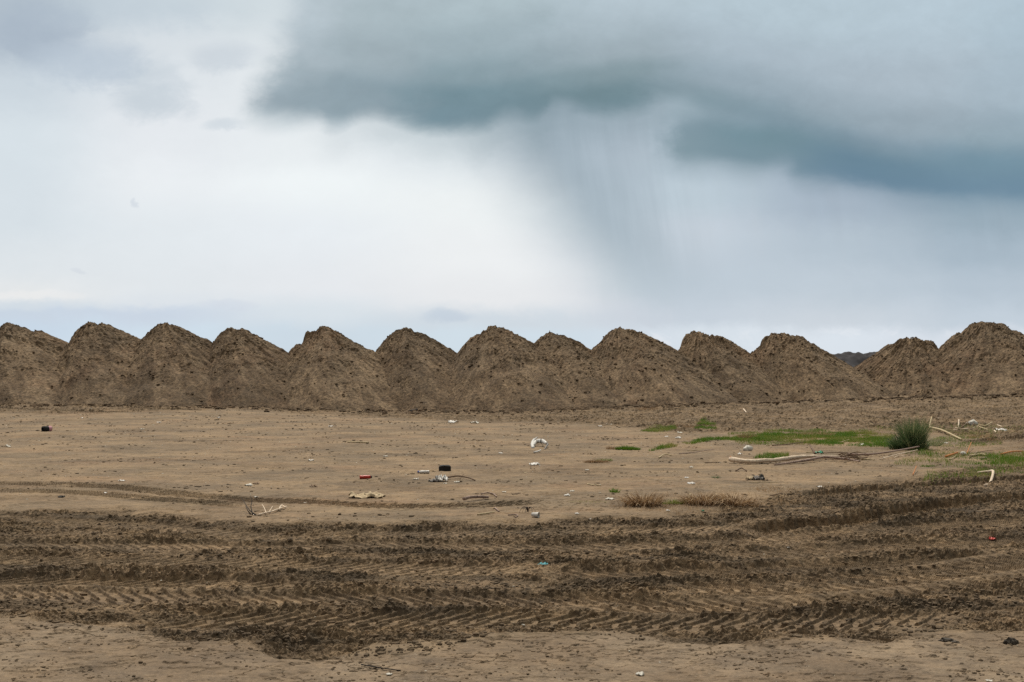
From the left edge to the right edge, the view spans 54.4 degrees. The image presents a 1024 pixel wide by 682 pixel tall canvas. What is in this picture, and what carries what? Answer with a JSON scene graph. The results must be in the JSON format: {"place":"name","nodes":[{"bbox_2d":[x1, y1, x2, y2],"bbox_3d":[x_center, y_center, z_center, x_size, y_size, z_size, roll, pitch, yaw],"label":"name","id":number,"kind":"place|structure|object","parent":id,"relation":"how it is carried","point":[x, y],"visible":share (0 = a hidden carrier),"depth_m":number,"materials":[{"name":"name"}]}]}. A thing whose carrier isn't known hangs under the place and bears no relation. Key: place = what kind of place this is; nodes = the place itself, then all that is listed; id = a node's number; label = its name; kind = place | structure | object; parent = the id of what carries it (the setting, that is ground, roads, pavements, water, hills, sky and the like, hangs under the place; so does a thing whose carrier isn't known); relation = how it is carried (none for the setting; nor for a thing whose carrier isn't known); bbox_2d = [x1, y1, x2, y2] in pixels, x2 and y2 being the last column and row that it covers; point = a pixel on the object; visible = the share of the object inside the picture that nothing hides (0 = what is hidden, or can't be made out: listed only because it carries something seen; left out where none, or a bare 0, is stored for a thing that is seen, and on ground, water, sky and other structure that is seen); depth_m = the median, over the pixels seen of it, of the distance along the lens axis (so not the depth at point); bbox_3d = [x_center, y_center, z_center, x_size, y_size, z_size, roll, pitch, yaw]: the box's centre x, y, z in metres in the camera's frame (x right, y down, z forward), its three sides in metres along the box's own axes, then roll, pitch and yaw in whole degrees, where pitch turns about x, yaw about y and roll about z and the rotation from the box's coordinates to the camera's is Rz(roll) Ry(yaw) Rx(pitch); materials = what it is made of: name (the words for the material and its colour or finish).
{"place":"outdoors","nodes":[
{"label":"outdoors","id":0,"kind":"place"},
{"bbox_2d":[0,394,1023,681],"bbox_3d":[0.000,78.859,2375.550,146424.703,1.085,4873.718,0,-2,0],"label":"ground","id":1,"kind":"structure","parent":0,"point":[254,590],"depth_m":9.88,"materials":[{"name":"brown soil"}]},
{"bbox_2d":[0,322,68,403],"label":"soil heap","id":2,"kind":"object","parent":1,"relation":"on","point":[17,386],"visible":0.32,"depth_m":46.10,"materials":[{"name":"brown soil"}]},
{"bbox_2d":[41,426,52,431],"bbox_3d":[-13.192,2.489,28.232,0.164,0.160,0.260,-1,-2,36],"label":"dark bottle","id":3,"kind":"object","parent":1,"relation":"on","point":[46,428],"visible":0.98,"depth_m":28.16,"materials":[{"name":"black plastic"}]},
{"bbox_2d":[57,321,140,404],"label":"soil heap","id":4,"kind":"object","parent":1,"relation":"on","point":[104,383],"visible":0.49,"depth_m":46.19,"materials":[{"name":"brown soil"}]},
{"bbox_2d":[123,322,212,406],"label":"soil heap","id":5,"kind":"object","parent":1,"relation":"on","point":[180,380],"visible":0.5,"depth_m":45.47,"materials":[{"name":"brown soil"}]},
{"bbox_2d":[209,327,290,407],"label":"soil heap","id":6,"kind":"object","parent":1,"relation":"on","point":[249,376],"visible":0.48,"depth_m":45.62,"materials":[{"name":"brown soil"}]},
{"bbox_2d":[241,497,258,515],"bbox_3d":[-3.119,1.933,11.756,0.104,0.198,0.664,1,-2,-28],"label":"dead twig","id":7,"kind":"object","parent":1,"relation":"on","point":[249,509],"visible":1,"depth_m":11.62,"materials":[{"name":"brown wood"}]},
{"bbox_2d":[258,504,286,515],"bbox_3d":[-2.875,1.985,11.802,0.225,0.088,0.628,-1,-2,22],"label":"driftwood root","id":8,"kind":"object","parent":1,"relation":"on","point":[279,508],"visible":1,"depth_m":11.75,"materials":[{"name":"brown wood"}]},
{"bbox_2d":[285,326,398,410],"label":"soil heap","id":9,"kind":"object","parent":1,"relation":"on","point":[370,395],"visible":0.6,"depth_m":45.32,"materials":[{"name":"brown soil"}]},
{"bbox_2d":[347,441,368,442],"bbox_3d":[-3.653,2.401,23.605,0.679,0.045,0.043,-1,-2,35],"label":"stick","id":10,"kind":"object","parent":1,"relation":"on","point":[356,442],"visible":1,"depth_m":23.62,"materials":[{"name":"wood"}]},
{"bbox_2d":[360,475,371,478],"bbox_3d":[-2.307,2.149,15.714,0.195,0.065,0.063,0,-2,-10],"label":"red tube","id":11,"kind":"object","parent":1,"relation":"on","point":[365,477],"visible":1,"depth_m":15.69,"materials":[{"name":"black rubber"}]},
{"bbox_2d":[348,491,384,498],"bbox_3d":[-1.933,2.037,13.244,0.481,0.090,0.315,0,-2,-3],"label":"sackcloth","id":12,"kind":"object","parent":1,"relation":"on","point":[369,494],"visible":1,"depth_m":13.18,"materials":[{"name":"beige fabric"}]},
{"bbox_2d":[361,664,400,670],"bbox_3d":[-0.735,1.823,5.558,0.263,0.009,0.015,-1,-2,27],"label":"stick","id":13,"kind":"object","parent":1,"relation":"on","point":[380,667],"visible":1,"depth_m":5.55,"materials":[{"name":"brown wood"}]},
{"bbox_2d":[375,327,456,410],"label":"soil heap","id":14,"kind":"object","parent":1,"relation":"on","point":[431,392],"visible":0.41,"depth_m":46.52,"materials":[{"name":"brown soil"}]},
{"bbox_2d":[417,470,429,473],"bbox_3d":[-1.476,2.184,16.611,0.200,0.061,0.068,0,-2,11],"label":"plastic bottle","id":15,"kind":"object","parent":1,"relation":"on","point":[425,471],"visible":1,"depth_m":16.59,"materials":[{"name":"white plastic"}]},
{"bbox_2d":[428,474,447,481],"bbox_3d":[-1.141,2.109,15.351,0.301,0.114,0.152,1,-2,-17],"label":"white bag","id":16,"kind":"object","parent":1,"relation":"on","point":[440,478],"visible":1,"depth_m":15.32,"materials":[{"name":"plastic"}]},
{"bbox_2d":[439,465,450,470],"bbox_3d":[-1.146,2.175,17.007,0.210,0.112,0.132,0,-2,-6],"label":"charred block","id":17,"kind":"object","parent":1,"relation":"on","point":[444,467],"depth_m":16.95,"materials":[{"name":"black wood"}]},
{"bbox_2d":[448,475,475,480],"bbox_3d":[-0.763,2.144,15.595,0.466,0.062,0.185,-1,-2,18],"label":"stick","id":18,"kind":"object","parent":1,"relation":"on","point":[461,476],"visible":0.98,"depth_m":15.62,"materials":[{"name":"brown wood"}]},
{"bbox_2d":[462,495,488,499],"bbox_3d":[-0.475,2.033,12.950,0.400,0.055,0.063,1,-2,-37],"label":"log piece","id":19,"kind":"object","parent":1,"relation":"on","point":[473,496],"visible":1,"depth_m":12.94,"materials":[{"name":"brown plant"}]},
{"bbox_2d":[0,393,1023,414],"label":"heap spill","id":20,"kind":"object","parent":1,"relation":"on","point":[419,411],"visible":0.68,"depth_m":41.59,"materials":[{"name":"soil"}]},
{"bbox_2d":[0,485,1023,659],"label":"loose clods","id":21,"kind":"object","parent":1,"relation":"on","point":[375,608],"visible":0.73,"depth_m":7.86,"materials":[{"name":"brown soil"}]},
{"bbox_2d":[0,396,1023,681],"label":"mud crumbs","id":22,"kind":"object","parent":1,"relation":"on","point":[468,514],"visible":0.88,"depth_m":13.79,"materials":[{"name":"brown soil"}]},
{"bbox_2d":[1,322,1023,409],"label":"heap clods","id":23,"kind":"object","parent":1,"relation":"on","point":[123,375],"visible":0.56,"depth_m":46.76,"materials":[{"name":"soil"}]},
{"bbox_2d":[5,404,1019,670],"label":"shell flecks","id":24,"kind":"object","parent":1,"relation":"on","point":[499,462],"visible":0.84,"depth_m":23.10,"materials":[{"name":"white"}]},
{"bbox_2d":[451,325,576,412],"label":"soil heap","id":25,"kind":"object","parent":1,"relation":"on","point":[494,393],"visible":0.52,"depth_m":45.10,"materials":[{"name":"brown soil"}]},
{"bbox_2d":[519,507,535,512],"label":"drooping sprig","id":26,"kind":"object","parent":1,"relation":"on","point":[527,508],"visible":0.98,"depth_m":11.82,"materials":[{"name":"brown plant"}]},
{"bbox_2d":[531,512,539,517],"bbox_3d":[0.268,1.991,11.414,0.087,0.067,0.074,-1,-2,26],"label":"white cup","id":27,"kind":"object","parent":1,"relation":"on","point":[535,514],"visible":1,"depth_m":11.40,"materials":[{"name":"plastic"}]},
{"bbox_2d":[530,437,548,448],"bbox_3d":[0.616,2.296,22.285,0.403,0.226,1.399,0,-2,0],"label":"plastic guard","id":28,"kind":"object","parent":1,"relation":"on","point":[534,441],"visible":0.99,"depth_m":22.38,"materials":[{"name":"white plastic"}]},
{"bbox_2d":[534,331,621,406],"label":"soil heap","id":29,"kind":"object","parent":1,"relation":"on","point":[595,384],"visible":0.32,"depth_m":46.19,"materials":[{"name":"brown soil"}]},
{"bbox_2d":[583,459,611,462],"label":"grass tuft","id":30,"kind":"object","parent":1,"relation":"on","point":[599,461],"visible":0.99,"depth_m":18.30,"materials":[{"name":"plant"}]},
{"bbox_2d":[614,445,640,449],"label":"grass tuft","id":31,"kind":"object","parent":1,"relation":"on","point":[627,447],"visible":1,"depth_m":21.57,"materials":[{"name":"green plant"}]},
{"bbox_2d":[603,490,688,506],"bbox_3d":[1.640,1.945,12.452,1.148,0.243,1.063,-1,-2,27],"label":"dead tussock","id":32,"kind":"object","parent":1,"relation":"on","point":[643,500],"visible":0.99,"depth_m":12.38,"materials":[{"name":"brown plant"}]},
{"bbox_2d":[590,327,739,405],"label":"soil heap","id":33,"kind":"object","parent":1,"relation":"on","point":[654,387],"visible":0.58,"depth_m":45.52,"materials":[{"name":"brown soil"}]},
{"bbox_2d":[662,498,686,503],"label":"grass tuft","id":34,"kind":"object","parent":1,"relation":"on","point":[673,502],"visible":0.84,"depth_m":12.55,"materials":[{"name":"green plant"}]},
{"bbox_2d":[679,449,713,453],"bbox_3d":[3.877,2.302,20.718,0.092,0.028,1.419,-2,-2,41],"label":"stick","id":35,"kind":"object","parent":1,"relation":"on","point":[696,451],"visible":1,"depth_m":20.56,"materials":[{"name":"brown wood"}]},
{"bbox_2d":[666,491,746,504],"bbox_3d":[2.407,1.971,12.559,1.194,0.199,0.889,-1,-2,30],"label":"dead tussock","id":36,"kind":"object","parent":1,"relation":"on","point":[693,500],"visible":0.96,"depth_m":12.50,"materials":[{"name":"brown plant"}]},
{"bbox_2d":[678,330,785,401],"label":"soil heap","id":37,"kind":"object","parent":1,"relation":"on","point":[732,367],"visible":0.41,"depth_m":47.32,"materials":[{"name":"brown soil"}]},
{"bbox_2d":[696,491,781,506],"bbox_3d":[2.787,2.005,12.632,1.387,0.238,1.037,0,-2,0],"label":"dead tussock","id":38,"kind":"object","parent":1,"relation":"on","point":[734,502],"visible":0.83,"depth_m":12.58,"materials":[{"name":"brown plant"}]},
{"bbox_2d":[737,432,757,437],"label":"grass tuft","id":39,"kind":"object","parent":1,"relation":"on","point":[739,436],"visible":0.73,"depth_m":25.02,"materials":[{"name":"green plant"}]},
{"bbox_2d":[743,445,752,450],"bbox_3d":[5.055,2.311,21.349,0.226,0.141,0.164,-14,0,-6],"label":"pale rag","id":40,"kind":"object","parent":1,"relation":"on","point":[747,448],"visible":0.84,"depth_m":21.30,"materials":[{"name":"fabric"}]},
{"bbox_2d":[745,474,764,479],"bbox_3d":[3.771,2.095,15.426,0.304,0.110,0.134,0,-2,0],"label":"dark wrapper","id":41,"kind":"object","parent":1,"relation":"on","point":[760,477],"visible":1,"depth_m":15.38,"materials":[{"name":"plastic"}]},
{"bbox_2d":[755,485,801,493],"bbox_3d":[3.756,2.095,14.037,0.754,0.127,0.753,0,-2,0],"label":"grass tuft","id":42,"kind":"object","parent":1,"relation":"on","point":[780,488],"visible":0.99,"depth_m":14.05,"materials":[{"name":"plant"}]},
{"bbox_2d":[794,431,834,435],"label":"grass tuft","id":43,"kind":"object","parent":1,"relation":"on","point":[813,432],"visible":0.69,"depth_m":26.35,"materials":[{"name":"green plant"}]},
{"bbox_2d":[607,428,1023,514],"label":"dry sprigs","id":44,"kind":"object","parent":1,"relation":"on","point":[788,485],"visible":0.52,"depth_m":14.00,"materials":[{"name":"brown plant"}]},
{"bbox_2d":[750,332,892,400],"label":"soil heap","id":45,"kind":"object","parent":1,"relation":"on","point":[792,378],"visible":0.66,"depth_m":46.34,"materials":[{"name":"brown soil"}]},
{"bbox_2d":[728,445,919,464],"bbox_3d":[6.572,2.174,19.487,5.582,0.214,1.557,2,-2,-40],"label":"driftwood","id":46,"kind":"object","parent":1,"relation":"on","point":[788,458],"depth_m":18.60,"materials":[{"name":"beige wood"}]},
{"bbox_2d":[832,351,869,367],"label":"dark stockpile","id":47,"kind":"object","parent":1,"relation":"on","point":[853,360],"visible":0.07,"depth_m":117.87,"materials":[{"name":"soil"}]},
{"bbox_2d":[864,352,875,356],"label":"dark stockpile","id":48,"kind":"object","parent":1,"relation":"on","point":[870,354],"visible":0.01,"depth_m":125.19,"materials":[{"name":"soil"}]},
{"bbox_2d":[875,439,890,445],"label":"grass tuft","id":49,"kind":"object","parent":1,"relation":"on","point":[881,444],"visible":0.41,"depth_m":22.76,"materials":[{"name":"green plant"}]},
{"bbox_2d":[879,450,916,459],"bbox_3d":[7.737,2.265,19.873,0.024,0.052,2.422,-1,-2,38],"label":"stick","id":50,"kind":"object","parent":1,"relation":"on","point":[896,454],"visible":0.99,"depth_m":19.66,"materials":[{"name":"brown wood"}]},
{"bbox_2d":[854,337,951,395],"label":"soil heap","id":51,"kind":"object","parent":1,"relation":"on","point":[898,351],"visible":0.47,"depth_m":47.96,"materials":[{"name":"brown soil"}]},
{"bbox_2d":[879,413,950,449],"bbox_3d":[8.693,1.906,21.702,1.818,0.933,1.454,0,-2,0],"label":"sedge tussock","id":52,"kind":"object","parent":1,"relation":"on","point":[914,436],"visible":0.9,"depth_m":21.59,"materials":[{"name":"green plant"}]},
{"bbox_2d":[926,434,952,445],"bbox_3d":[9.452,2.229,22.518,1.025,0.316,1.096,1,-2,-26],"label":"grass tuft","id":53,"kind":"object","parent":1,"relation":"on","point":[940,444],"visible":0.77,"depth_m":22.44,"materials":[{"name":"green plant"}]},
{"bbox_2d":[929,426,961,439],"bbox_3d":[11.459,2.416,26.230,0.163,0.113,4.464,0,-2,14],"label":"dry cane","id":54,"kind":"object","parent":1,"relation":"on","point":[946,432],"visible":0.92,"depth_m":26.49,"materials":[{"name":"beige plant"}]},
{"bbox_2d":[938,637,958,642],"bbox_3d":[2.719,1.867,6.204,0.127,0.034,0.078,-1,-2,21],"label":"mud clod","id":55,"kind":"object","parent":1,"relation":"on","point":[942,639],"visible":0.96,"depth_m":6.18,"materials":[{"name":"soil"}]},
{"bbox_2d":[968,419,977,425],"bbox_3d":[14.220,2.542,30.719,0.282,0.249,0.224,0,-2,0],"label":"pale lump","id":56,"kind":"object","parent":1,"relation":"on","point":[971,422],"visible":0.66,"depth_m":30.66,"materials":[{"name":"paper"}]},
{"bbox_2d":[964,432,996,439],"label":"grass tuft","id":57,"kind":"object","parent":1,"relation":"on","point":[982,435],"visible":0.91,"depth_m":25.08,"materials":[{"name":"green plant"}]},
{"bbox_2d":[939,321,1023,394],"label":"soil heap","id":58,"kind":"object","parent":1,"relation":"on","point":[1002,379],"visible":0.7,"depth_m":46.75,"materials":[{"name":"brown soil"}]},
{"bbox_2d":[978,470,994,486],"bbox_3d":[7.589,2.180,15.853,0.250,0.133,2.023,-1,-2,23],"label":"bent branch","id":59,"kind":"object","parent":1,"relation":"on","point":[992,475],"visible":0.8,"depth_m":16.24,"materials":[{"name":"beige wood"}]},
{"bbox_2d":[1003,637,1018,644],"bbox_3d":[3.048,1.845,6.091,0.090,0.075,0.057,1,-2,-18],"label":"mud clod","id":60,"kind":"object","parent":1,"relation":"on","point":[1009,640],"visible":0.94,"depth_m":6.08,"materials":[{"name":"soil"}]},
{"bbox_2d":[0,0,1023,353],"label":"sky","id":61,"kind":"structure","parent":0,"point":[841,176],"materials":[{"name":"grey"}]},
{"bbox_2d":[640,418,1023,485],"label":"grass","id":62,"kind":"structure","parent":0,"point":[769,437],"depth_m":23.91,"materials":[{"name":"green plant"}]}
]}

